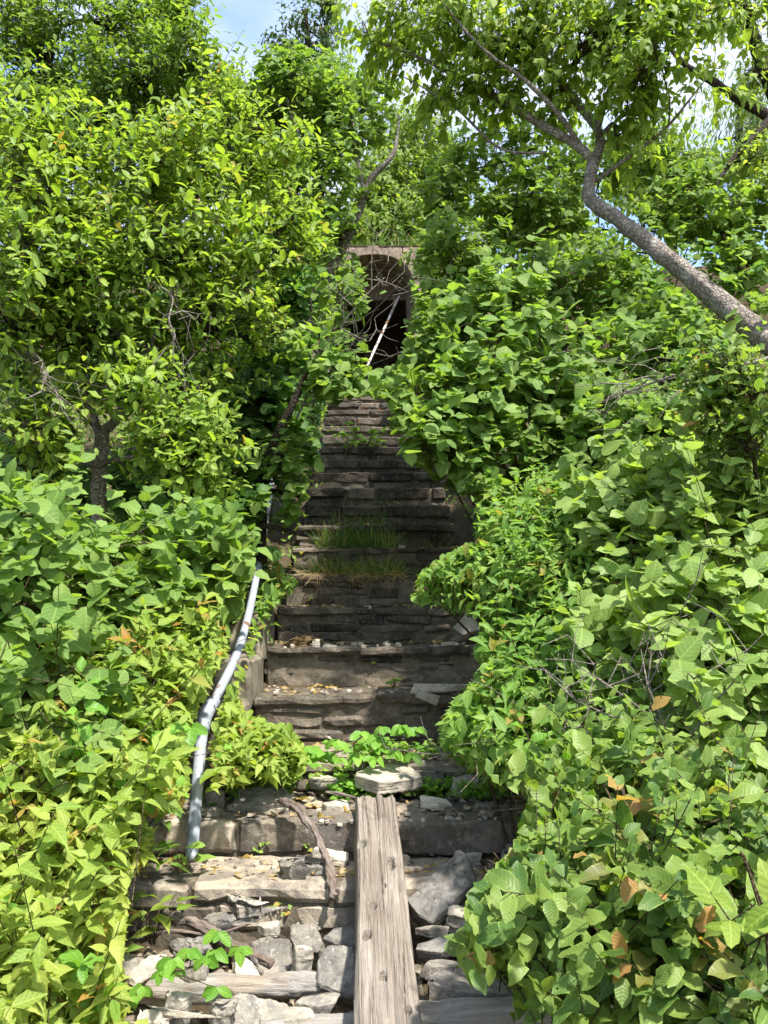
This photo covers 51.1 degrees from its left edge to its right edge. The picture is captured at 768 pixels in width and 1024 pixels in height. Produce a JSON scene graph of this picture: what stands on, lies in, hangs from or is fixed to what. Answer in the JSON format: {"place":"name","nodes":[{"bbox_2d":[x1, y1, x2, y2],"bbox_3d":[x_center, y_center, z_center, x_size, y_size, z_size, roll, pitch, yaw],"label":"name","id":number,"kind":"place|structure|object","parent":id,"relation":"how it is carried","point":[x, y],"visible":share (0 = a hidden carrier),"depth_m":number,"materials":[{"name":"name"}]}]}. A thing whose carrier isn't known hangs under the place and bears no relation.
{"place":"outdoors","nodes":[
{"label":"outdoors","id":0,"kind":"place"},
{"bbox_2d":[0,266,767,1023],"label":"ground","id":1,"kind":"structure","parent":0,"point":[464,530],"depth_m":6.78,"materials":[{"name":"soil"}]},
{"bbox_2d":[0,660,148,834],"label":"dogwood sprout","id":2,"kind":"object","parent":1,"relation":"on","point":[105,734],"visible":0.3,"depth_m":2.37,"materials":[{"name":"green plant"}]},
{"bbox_2d":[0,660,222,1023],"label":"bush honeysuckle","id":3,"kind":"object","parent":1,"relation":"on","point":[101,930],"visible":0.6,"depth_m":2.04,"materials":[{"name":"green plant"}]},
{"bbox_2d":[0,656,231,1023],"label":"creeper patch","id":4,"kind":"object","parent":1,"relation":"on","point":[80,962],"visible":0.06,"depth_m":2.27,"materials":[{"name":"green plant"}]},
{"bbox_2d":[0,560,237,974],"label":"honeysuckle shoots","id":5,"kind":"object","parent":1,"relation":"on","point":[163,762],"visible":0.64,"depth_m":2.09,"materials":[{"name":"green plant"}]},
{"bbox_2d":[0,0,261,465],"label":"tall tree","id":6,"kind":"object","parent":1,"relation":"on","point":[162,28],"visible":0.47,"depth_m":7.03,"materials":[{"name":"green plant"}]},
{"bbox_2d":[0,584,261,849],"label":"bush honeysuckle","id":7,"kind":"object","parent":1,"relation":"on","point":[159,698],"visible":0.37,"depth_m":2.69,"materials":[{"name":"green plant"}]},
{"bbox_2d":[124,706,207,756],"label":"creeper vine","id":8,"kind":"object","parent":7,"relation":"on","point":[194,731],"visible":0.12,"depth_m":2.59,"materials":[{"name":"green plant"}]},
{"bbox_2d":[121,955,142,991],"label":"stone","id":9,"kind":"object","parent":1,"relation":"on","point":[130,963],"visible":0.15,"depth_m":2.41,"materials":[{"name":"grey stone"}]},
{"bbox_2d":[0,439,275,793],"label":"dogwood shrub","id":10,"kind":"object","parent":1,"relation":"on","point":[59,567],"visible":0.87,"depth_m":2.81,"materials":[{"name":"green plant"}]},
{"bbox_2d":[0,256,341,584],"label":"shaded dogwood","id":11,"kind":"object","parent":1,"relation":"on","point":[271,402],"visible":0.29,"depth_m":5.12,"materials":[{"name":"green plant"}]},
{"bbox_2d":[0,30,347,534],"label":"plum tree","id":12,"kind":"object","parent":1,"relation":"on","point":[55,276],"visible":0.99,"depth_m":4.11,"materials":[{"name":"green plant"}]},
{"bbox_2d":[1,319,118,432],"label":"dead branch","id":13,"kind":"object","parent":12,"relation":"attached to","point":[45,376],"visible":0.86,"depth_m":3.78,"materials":[{"name":"grey plant"}]},
{"bbox_2d":[135,282,210,461],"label":"dead branch","id":14,"kind":"object","parent":12,"relation":"attached to","point":[169,323],"visible":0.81,"depth_m":3.87,"materials":[{"name":"grey plant"}]},
{"bbox_2d":[127,929,252,1010],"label":"creeper vine","id":15,"kind":"object","parent":1,"relation":"on","point":[169,968],"visible":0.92,"depth_m":2.14,"materials":[{"name":"green plant"}]},
{"bbox_2d":[169,936,214,960],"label":"stone","id":16,"kind":"object","parent":1,"relation":"on","point":[177,942],"visible":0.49,"depth_m":2.46,"materials":[{"name":"stone"}]},
{"bbox_2d":[128,919,257,941],"bbox_3d":[-0.604,1.329,2.542,0.416,0.039,0.041,-7,-6,-4],"label":"stick","id":17,"kind":"object","parent":1,"relation":"on","point":[176,931],"visible":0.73,"depth_m":2.54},
{"bbox_2d":[55,24,366,271],"bbox_3d":[-3.078,-6.886,15.016,6.406,5.604,3.524,1,-7,-13],"label":"tree","id":18,"kind":"object","parent":1,"relation":"on","point":[337,44],"visible":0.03,"depth_m":15.18,"materials":[{"name":"green plant"}]},
{"bbox_2d":[185,483,273,862],"bbox_3d":[-0.776,0.305,5.009,0.133,2.335,4.206,0,-6,-3],"label":"handrail","id":19,"kind":"object","parent":1,"relation":"on","point":[206,712],"visible":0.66,"depth_m":3.15,"materials":[{"name":"metal"}]},
{"bbox_2d":[144,970,325,1005],"bbox_3d":[-0.427,1.377,2.321,0.525,0.096,0.103,-2,-7,5],"label":"log","id":20,"kind":"object","parent":1,"relation":"on","point":[293,985],"visible":0.64,"depth_m":2.29,"materials":[{"name":"brown wood"}]},
{"bbox_2d":[180,955,209,982],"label":"stone","id":21,"kind":"object","parent":20,"relation":"on","point":[201,973],"visible":0.58,"depth_m":2.31,"materials":[{"name":"grey stone"}]},
{"bbox_2d":[231,955,259,974],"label":"stone","id":22,"kind":"object","parent":20,"relation":"on","point":[249,966],"visible":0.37,"depth_m":2.35,"materials":[{"name":"stone"}]},
{"bbox_2d":[291,943,313,970],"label":"stone","id":23,"kind":"object","parent":20,"relation":"on","point":[303,957],"visible":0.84,"depth_m":2.36,"materials":[{"name":"stone"}]},
{"bbox_2d":[190,671,309,798],"bbox_3d":[-0.632,0.986,3.301,0.686,0.747,0.977,0,-6,0],"label":"bush honeysuckle","id":24,"kind":"object","parent":1,"relation":"on","point":[272,753],"visible":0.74,"depth_m":3.08,"materials":[{"name":"green plant"}]},
{"bbox_2d":[219,541,298,658],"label":"ledge shrub","id":25,"kind":"object","parent":1,"relation":"on","point":[281,583],"visible":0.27,"depth_m":4.60,"materials":[{"name":"green plant"}]},
{"bbox_2d":[248,936,292,999],"bbox_3d":[-0.336,1.393,2.455,0.149,0.163,0.195,5,-8,-39],"label":"stone","id":26,"kind":"object","parent":1,"relation":"on","point":[278,950],"visible":0.4,"depth_m":2.43,"materials":[{"name":"grey stone"}]},
{"bbox_2d":[163,908,274,967],"bbox_3d":[-0.517,1.327,2.511,0.432,0.050,0.056,9,-2,26],"label":"driftwood","id":27,"kind":"object","parent":26,"relation":"on","point":[195,924],"visible":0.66,"depth_m":2.54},
{"bbox_2d":[258,921,279,936],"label":"stone","id":28,"kind":"object","parent":26,"relation":"on","point":[269,929],"visible":0.96,"depth_m":2.52,"materials":[{"name":"stone"}]},
{"bbox_2d":[289,923,323,968],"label":"stone","id":29,"kind":"object","parent":26,"relation":"on","point":[307,934],"visible":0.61,"depth_m":2.49,"materials":[{"name":"grey stone"}]},
{"bbox_2d":[237,222,367,371],"bbox_3d":[-1.102,-3.058,12.062,2.887,3.149,1.800,-5,-8,39],"label":"shrub","id":30,"kind":"object","parent":1,"relation":"on","point":[339,272],"visible":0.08,"depth_m":11.76,"materials":[{"name":"green plant"}]},
{"bbox_2d":[199,36,406,517],"bbox_3d":[-0.695,-2.308,7.199,2.104,4.822,1.967,2,-7,-16],"label":"dogwood tree","id":31,"kind":"object","parent":1,"relation":"on","point":[318,87],"visible":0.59,"depth_m":7.39,"materials":[{"name":"green plant"}]},
{"bbox_2d":[258,0,351,186],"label":"cedar tree","id":32,"kind":"object","parent":1,"relation":"on","point":[304,24],"visible":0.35,"depth_m":21.34,"materials":[{"name":"green plant"}]},
{"bbox_2d":[236,219,410,610],"bbox_3d":[-0.406,-0.511,4.633,1.073,2.798,0.760,-4,-8,34],"label":"half dead tree","id":33,"kind":"object","parent":1,"relation":"on","point":[320,382],"visible":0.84,"depth_m":4.62,"materials":[{"name":"green plant"}]},
{"bbox_2d":[280,218,452,427],"bbox_3d":[-0.199,-1.112,4.576,1.134,1.150,0.597,-6,-9,43],"label":"dead branch","id":34,"kind":"object","parent":33,"relation":"attached to","point":[344,336],"visible":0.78,"depth_m":4.57,"materials":[{"name":"grey plant"}]},
{"bbox_2d":[126,379,527,950],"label":"stone staircase","id":35,"kind":"structure","parent":1,"relation":"on","point":[423,509],"depth_m":4.14,"materials":[{"name":"stone"}]},
{"bbox_2d":[153,841,215,873],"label":"seedling","id":36,"kind":"object","parent":35,"relation":"on","point":[198,856],"visible":0.98,"depth_m":2.76,"materials":[{"name":"green plant"}]},
{"bbox_2d":[205,790,224,807],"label":"stone","id":37,"kind":"object","parent":35,"relation":"on","point":[211,797],"visible":0.76,"depth_m":3.20,"materials":[{"name":"stone"}]},
{"bbox_2d":[231,783,292,814],"bbox_3d":[-0.479,1.144,3.200,0.242,0.091,0.189,0,-6,0],"label":"stone","id":38,"kind":"object","parent":35,"relation":"on","point":[259,800],"visible":0.81,"depth_m":3.17,"materials":[{"name":"grey stone"}]},
{"bbox_2d":[281,635,323,646],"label":"stone","id":39,"kind":"object","parent":35,"relation":"on","point":[303,640],"visible":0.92,"depth_m":4.42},
{"bbox_2d":[275,854,334,879],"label":"stone","id":40,"kind":"object","parent":35,"relation":"on","point":[295,867],"visible":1,"depth_m":2.75,"materials":[{"name":"grey stone"}]},
{"bbox_2d":[274,797,337,899],"bbox_3d":[-0.261,1.161,2.861,0.081,0.082,0.508,4,19,-34],"label":"driftwood","id":41,"kind":"object","parent":35,"relation":"on","point":[299,809],"visible":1,"depth_m":2.85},
{"bbox_2d":[309,774,346,790],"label":"stone","id":42,"kind":"object","parent":35,"relation":"on","point":[319,782],"visible":0.72,"depth_m":3.36,"materials":[{"name":"stone"}]},
{"bbox_2d":[308,847,348,866],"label":"stone","id":43,"kind":"object","parent":35,"relation":"on","point":[341,858],"visible":0.53,"depth_m":2.90,"materials":[{"name":"stone"}]},
{"bbox_2d":[136,523,523,879],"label":"leaf litter","id":44,"kind":"object","parent":35,"relation":"on","point":[319,815],"visible":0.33,"depth_m":3.19,"materials":[{"name":"brown plant"}]},
{"bbox_2d":[321,800,349,811],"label":"stone","id":45,"kind":"object","parent":35,"relation":"on","point":[334,806],"visible":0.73,"depth_m":3.14,"materials":[{"name":"stone"}]},
{"bbox_2d":[287,549,415,602],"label":"dry grass","id":46,"kind":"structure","parent":35,"relation":"on","point":[383,575],"depth_m":5.29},
{"bbox_2d":[320,402,405,455],"bbox_3d":[-0.172,-0.878,8.650,1.112,0.569,0.724,1,-7,-13],"label":"columbine","id":47,"kind":"object","parent":35,"relation":"on","point":[363,440],"visible":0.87,"depth_m":8.56,"materials":[{"name":"green plant"}]},
{"bbox_2d":[226,737,511,801],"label":"weeds","id":48,"kind":"object","parent":35,"relation":"on","point":[465,793],"visible":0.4,"depth_m":3.30,"materials":[{"name":"green plant"}]},
{"bbox_2d":[296,490,450,575],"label":"grass","id":49,"kind":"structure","parent":35,"relation":"on","point":[351,544],"depth_m":5.86,"materials":[{"name":"plant"}]},
{"bbox_2d":[354,793,421,1023],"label":"timber beam","id":50,"kind":"structure","parent":35,"relation":"on","point":[385,988],"depth_m":2.34,"materials":[{"name":"brown wood"}]},
{"bbox_2d":[415,690,439,704],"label":"stone","id":51,"kind":"object","parent":35,"relation":"on","point":[432,698],"visible":1,"depth_m":3.86,"materials":[{"name":"stone"}]},
{"bbox_2d":[420,795,452,810],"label":"stone","id":52,"kind":"object","parent":35,"relation":"on","point":[424,802],"visible":0.88,"depth_m":3.15,"materials":[{"name":"stone"}]},
{"bbox_2d":[410,683,466,692],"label":"stone","id":53,"kind":"object","parent":35,"relation":"on","point":[428,687],"visible":0.94,"depth_m":3.88,"materials":[{"name":"stone"}]},
{"bbox_2d":[408,851,477,926],"bbox_3d":[0.202,1.261,2.661,0.266,0.222,0.148,4,-8,-33],"label":"stone","id":54,"kind":"object","parent":35,"relation":"on","point":[440,892],"visible":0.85,"depth_m":2.63,"materials":[{"name":"stone"}]},
{"bbox_2d":[453,613,479,636],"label":"stone","id":55,"kind":"object","parent":35,"relation":"on","point":[470,625],"visible":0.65,"depth_m":4.67,"materials":[{"name":"stone"}]},
{"bbox_2d":[449,774,486,801],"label":"stone","id":56,"kind":"object","parent":35,"relation":"on","point":[458,779],"visible":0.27,"depth_m":3.33,"materials":[{"name":"grey stone"}]},
{"bbox_2d":[315,944,354,1012],"bbox_3d":[-0.138,1.362,2.347,0.131,0.177,0.189,0,-6,0],"label":"stone","id":57,"kind":"object","parent":1,"relation":"on","point":[335,967],"visible":0.73,"depth_m":2.31,"materials":[{"name":"stone"}]},
{"bbox_2d":[123,524,547,1023],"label":"rubble","id":58,"kind":"object","parent":1,"relation":"on","point":[132,1017],"visible":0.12,"depth_m":3.05,"materials":[{"name":"stone"}]},
{"bbox_2d":[128,955,163,1007],"bbox_3d":[-0.669,1.397,2.395,0.169,0.136,0.139,0,-6,0],"label":"stone","id":59,"kind":"object","parent":58,"relation":"on","point":[143,971],"visible":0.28,"depth_m":2.36,"materials":[{"name":"stone"}]},
{"bbox_2d":[126,893,199,945],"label":"seedling","id":60,"kind":"object","parent":58,"relation":"on","point":[164,920],"visible":0.9,"depth_m":2.48,"materials":[{"name":"green plant"}]},
{"bbox_2d":[164,991,191,1023],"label":"stone","id":61,"kind":"object","parent":58,"relation":"on","point":[180,1000],"visible":0.71,"depth_m":2.13,"materials":[{"name":"grey stone"}]},
{"bbox_2d":[203,911,240,933],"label":"stone","id":62,"kind":"object","parent":58,"relation":"on","point":[223,920],"visible":0.66,"depth_m":2.57,"materials":[{"name":"grey stone"}]},
{"bbox_2d":[226,890,287,925],"bbox_3d":[-0.411,1.267,2.593,0.223,0.100,0.100,-6,-6,-1],"label":"stone","id":63,"kind":"object","parent":62,"relation":"on","point":[248,909],"visible":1,"depth_m":2.58,"materials":[{"name":"grey stone"}]},
{"bbox_2d":[233,994,287,1023],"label":"stone","id":64,"kind":"object","parent":58,"relation":"on","point":[253,1009],"visible":0.59,"depth_m":2.17,"materials":[{"name":"grey stone"}]},
{"bbox_2d":[207,996,237,1023],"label":"stone","id":65,"kind":"object","parent":64,"relation":"on","point":[224,1009],"visible":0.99,"depth_m":2.12,"materials":[{"name":"grey stone"}]},
{"bbox_2d":[137,1005,220,1023],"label":"stone","id":66,"kind":"object","parent":65,"relation":"on","point":[157,1015],"visible":0.98,"depth_m":2.10,"materials":[{"name":"stone"}]},
{"bbox_2d":[354,763,422,794],"bbox_3d":[0.007,1.105,3.328,0.274,0.078,0.230,2,-7,-20],"label":"stone","id":67,"kind":"object","parent":58,"relation":"on","point":[390,778],"visible":0.98,"depth_m":3.27,"materials":[{"name":"stone"}]},
{"bbox_2d":[302,724,426,768],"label":"creeper vine","id":68,"kind":"object","parent":67,"relation":"on","point":[316,754],"visible":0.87,"depth_m":3.32,"materials":[{"name":"green plant"}]},
{"bbox_2d":[416,769,444,787],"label":"stone","id":69,"kind":"object","parent":58,"relation":"on","point":[434,774],"visible":0.62,"depth_m":3.36,"materials":[{"name":"grey stone"}]},
{"bbox_2d":[445,905,465,932],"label":"stone","id":70,"kind":"object","parent":58,"relation":"on","point":[455,921],"visible":0.48,"depth_m":2.51,"materials":[{"name":"stone"}]},
{"bbox_2d":[323,924,354,946],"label":"stone","id":71,"kind":"object","parent":1,"relation":"on","point":[343,935],"visible":0.37,"depth_m":2.52,"materials":[{"name":"stone"}]},
{"bbox_2d":[263,245,497,380],"bbox_3d":[-0.177,-3.013,14.812,4.310,2.789,3.568,0,-6,0],"label":"stone vault","id":72,"kind":"object","parent":1,"relation":"on","point":[401,312],"visible":0.04,"depth_m":14.30,"materials":[{"name":"stone"}]},
{"bbox_2d":[343,282,405,300],"bbox_3d":[-0.181,-4.049,14.334,1.722,0.577,0.058,0,-6,0],"label":"door panel","id":73,"kind":"structure","parent":72,"relation":"in","point":[389,288],"depth_m":14.29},
{"bbox_2d":[348,223,460,277],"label":"roof grass","id":74,"kind":"structure","parent":72,"relation":"on","point":[381,240],"depth_m":13.74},
{"bbox_2d":[0,355,767,954],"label":"ground cover","id":75,"kind":"object","parent":1,"relation":"on","point":[138,895],"visible":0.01,"depth_m":6.57,"materials":[{"name":"green plant"}]},
{"bbox_2d":[325,128,445,245],"bbox_3d":[0.083,-6.090,16.305,3.041,3.856,3.576,0,-6,0],"label":"tree","id":76,"kind":"object","parent":1,"relation":"on","point":[389,202],"visible":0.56,"depth_m":15.72,"materials":[{"name":"green plant"}]},
{"bbox_2d":[360,333,487,531],"bbox_3d":[0.278,-0.352,5.504,1.124,1.803,1.129,3,-7,-27],"label":"overhanging branch","id":77,"kind":"object","parent":1,"relation":"on","point":[393,373],"visible":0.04,"depth_m":5.22,"materials":[{"name":"green plant"}]},
{"bbox_2d":[366,92,492,240],"bbox_3d":[0.739,-6.959,17.432,3.935,5.015,2.805,-5,-8,36],"label":"tree","id":78,"kind":"object","parent":1,"relation":"on","point":[418,136],"visible":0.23,"depth_m":16.89,"materials":[{"name":"green plant"}]},
{"bbox_2d":[259,995,612,1023],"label":"log","id":79,"kind":"object","parent":1,"relation":"on","point":[478,1010],"visible":0.42,"depth_m":2.12,"materials":[{"name":"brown wood"}]},
{"bbox_2d":[267,1006,314,1023],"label":"stone","id":80,"kind":"object","parent":79,"relation":"on","point":[291,1015],"visible":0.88,"depth_m":2.10,"materials":[{"name":"stone"}]},
{"bbox_2d":[296,992,339,1013],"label":"stone","id":81,"kind":"object","parent":79,"relation":"on","point":[319,1003],"visible":0.8,"depth_m":2.19,"materials":[{"name":"grey stone"}]},
{"bbox_2d":[428,970,512,999],"bbox_3d":[0.222,1.325,2.251,0.307,0.065,0.121,2,-6,0],"label":"stone","id":82,"kind":"object","parent":79,"relation":"on","point":[442,984],"visible":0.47,"depth_m":2.21,"materials":[{"name":"grey stone"}]},
{"bbox_2d":[419,959,463,979],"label":"stone","id":83,"kind":"object","parent":82,"relation":"on","point":[429,968],"visible":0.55,"depth_m":2.29,"materials":[{"name":"grey stone"}]},
{"bbox_2d":[416,937,455,958],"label":"stone","id":84,"kind":"object","parent":83,"relation":"on","point":[432,949],"visible":0.66,"depth_m":2.36,"materials":[{"name":"stone"}]},
{"bbox_2d":[416,925,448,937],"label":"stone","id":85,"kind":"object","parent":84,"relation":"on","point":[433,931],"visible":0.94,"depth_m":2.45,"materials":[{"name":"grey stone"}]},
{"bbox_2d":[398,220,497,350],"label":"shrub","id":86,"kind":"object","parent":1,"relation":"on","point":[408,258],"visible":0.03,"depth_m":12.16,"materials":[{"name":"green plant"}]},
{"bbox_2d":[357,226,647,502],"bbox_3d":[0.644,-0.394,4.802,1.786,2.503,1.301,4,-7,-31],"label":"dogwood shrub","id":87,"kind":"object","parent":1,"relation":"on","point":[464,410],"visible":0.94,"depth_m":4.48,"materials":[{"name":"green plant"}]},
{"bbox_2d":[410,447,620,662],"bbox_3d":[0.761,0.393,3.645,1.151,1.588,1.414,3,-7,-27],"label":"bush honeysuckle","id":88,"kind":"object","parent":1,"relation":"on","point":[513,551],"visible":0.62,"depth_m":3.57,"materials":[{"name":"green plant"}]},
{"bbox_2d":[323,0,767,355],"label":"leaning tree","id":89,"kind":"object","parent":1,"relation":"on","point":[630,66],"visible":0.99,"depth_m":5.47,"materials":[{"name":"green plant"}]},
{"bbox_2d":[435,576,657,847],"bbox_3d":[0.653,0.847,2.917,0.940,1.245,1.363,0,-6,0],"label":"shrub","id":90,"kind":"object","parent":1,"relation":"on","point":[473,714],"visible":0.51,"depth_m":2.82,"materials":[{"name":"green plant"}]},
{"bbox_2d":[377,716,526,818],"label":"dead branch","id":91,"kind":"object","parent":90,"relation":"attached to","point":[449,752],"visible":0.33,"depth_m":2.81,"materials":[{"name":"wood"}]},
{"bbox_2d":[470,545,729,737],"bbox_3d":[0.747,0.510,2.605,0.896,0.789,0.541,0,-6,0],"label":"dead branch","id":92,"kind":"object","parent":90,"relation":"on","point":[627,679],"visible":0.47,"depth_m":2.58,"materials":[{"name":"wood"}]},
{"bbox_2d":[486,686,619,982],"bbox_3d":[0.602,1.039,2.427,0.913,0.990,0.756,5,-8,-38],"label":"creeper","id":93,"kind":"object","parent":1,"relation":"on","point":[536,737],"visible":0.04,"depth_m":2.50,"materials":[{"name":"green plant"}]},
{"bbox_2d":[407,98,767,436],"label":"dogwood thicket","id":94,"kind":"object","parent":1,"relation":"on","point":[594,268],"visible":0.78,"depth_m":6.69,"materials":[{"name":"green plant"}]},
{"bbox_2d":[443,674,767,1023],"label":"cherry shrub","id":95,"kind":"object","parent":1,"relation":"on","point":[605,915],"visible":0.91,"depth_m":1.74,"materials":[{"name":"green plant"}]},
{"bbox_2d":[461,81,767,270],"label":"tree","id":96,"kind":"object","parent":1,"relation":"on","point":[631,208],"visible":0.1,"depth_m":15.19,"materials":[{"name":"green plant"}]},
{"bbox_2d":[489,230,767,497],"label":"shaded dogwood","id":97,"kind":"object","parent":1,"relation":"on","point":[739,289],"visible":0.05,"depth_m":6.05,"materials":[{"name":"green plant"}]},
{"bbox_2d":[521,250,767,494],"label":"dogwood shrub","id":98,"kind":"object","parent":1,"relation":"on","point":[641,327],"visible":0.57,"depth_m":4.75,"materials":[{"name":"green plant"}]},
{"bbox_2d":[541,396,767,792],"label":"pale dogwood","id":99,"kind":"object","parent":1,"relation":"on","point":[661,521],"visible":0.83,"depth_m":2.83,"materials":[{"name":"green plant"}]},
{"bbox_2d":[512,599,763,753],"bbox_3d":[0.749,0.622,2.408,0.731,0.722,0.455,0,-6,0],"label":"dead branch","id":100,"kind":"object","parent":99,"relation":"attached to","point":[648,682],"visible":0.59,"depth_m":2.36,"materials":[{"name":"wood"}]},
{"bbox_2d":[538,337,767,434],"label":"dead branch","id":101,"kind":"object","parent":99,"relation":"on","point":[636,388],"visible":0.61,"depth_m":3.67,"materials":[{"name":"grey plant"}]},
{"bbox_2d":[639,313,767,545],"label":"sparse shrub","id":102,"kind":"object","parent":1,"relation":"on","point":[717,383],"visible":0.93,"depth_m":3.08,"materials":[{"name":"green plant"}]},
{"bbox_2d":[672,0,767,247],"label":"dark tree","id":103,"kind":"object","parent":1,"relation":"on","point":[752,169],"visible":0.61,"depth_m":6.90,"materials":[{"name":"green plant"}]},
{"bbox_2d":[678,42,767,214],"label":"willow tree","id":104,"kind":"object","parent":1,"relation":"on","point":[738,133],"visible":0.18,"depth_m":17.89,"materials":[{"name":"green plant"}]},
{"bbox_2d":[684,850,767,973],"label":"leaves","id":105,"kind":"object","parent":1,"relation":"on","point":[706,888],"visible":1,"depth_m":1.24,"materials":[{"name":"green plant"}]},
{"bbox_2d":[0,0,767,273],"label":"sky","id":106,"kind":"structure","parent":0,"point":[254,17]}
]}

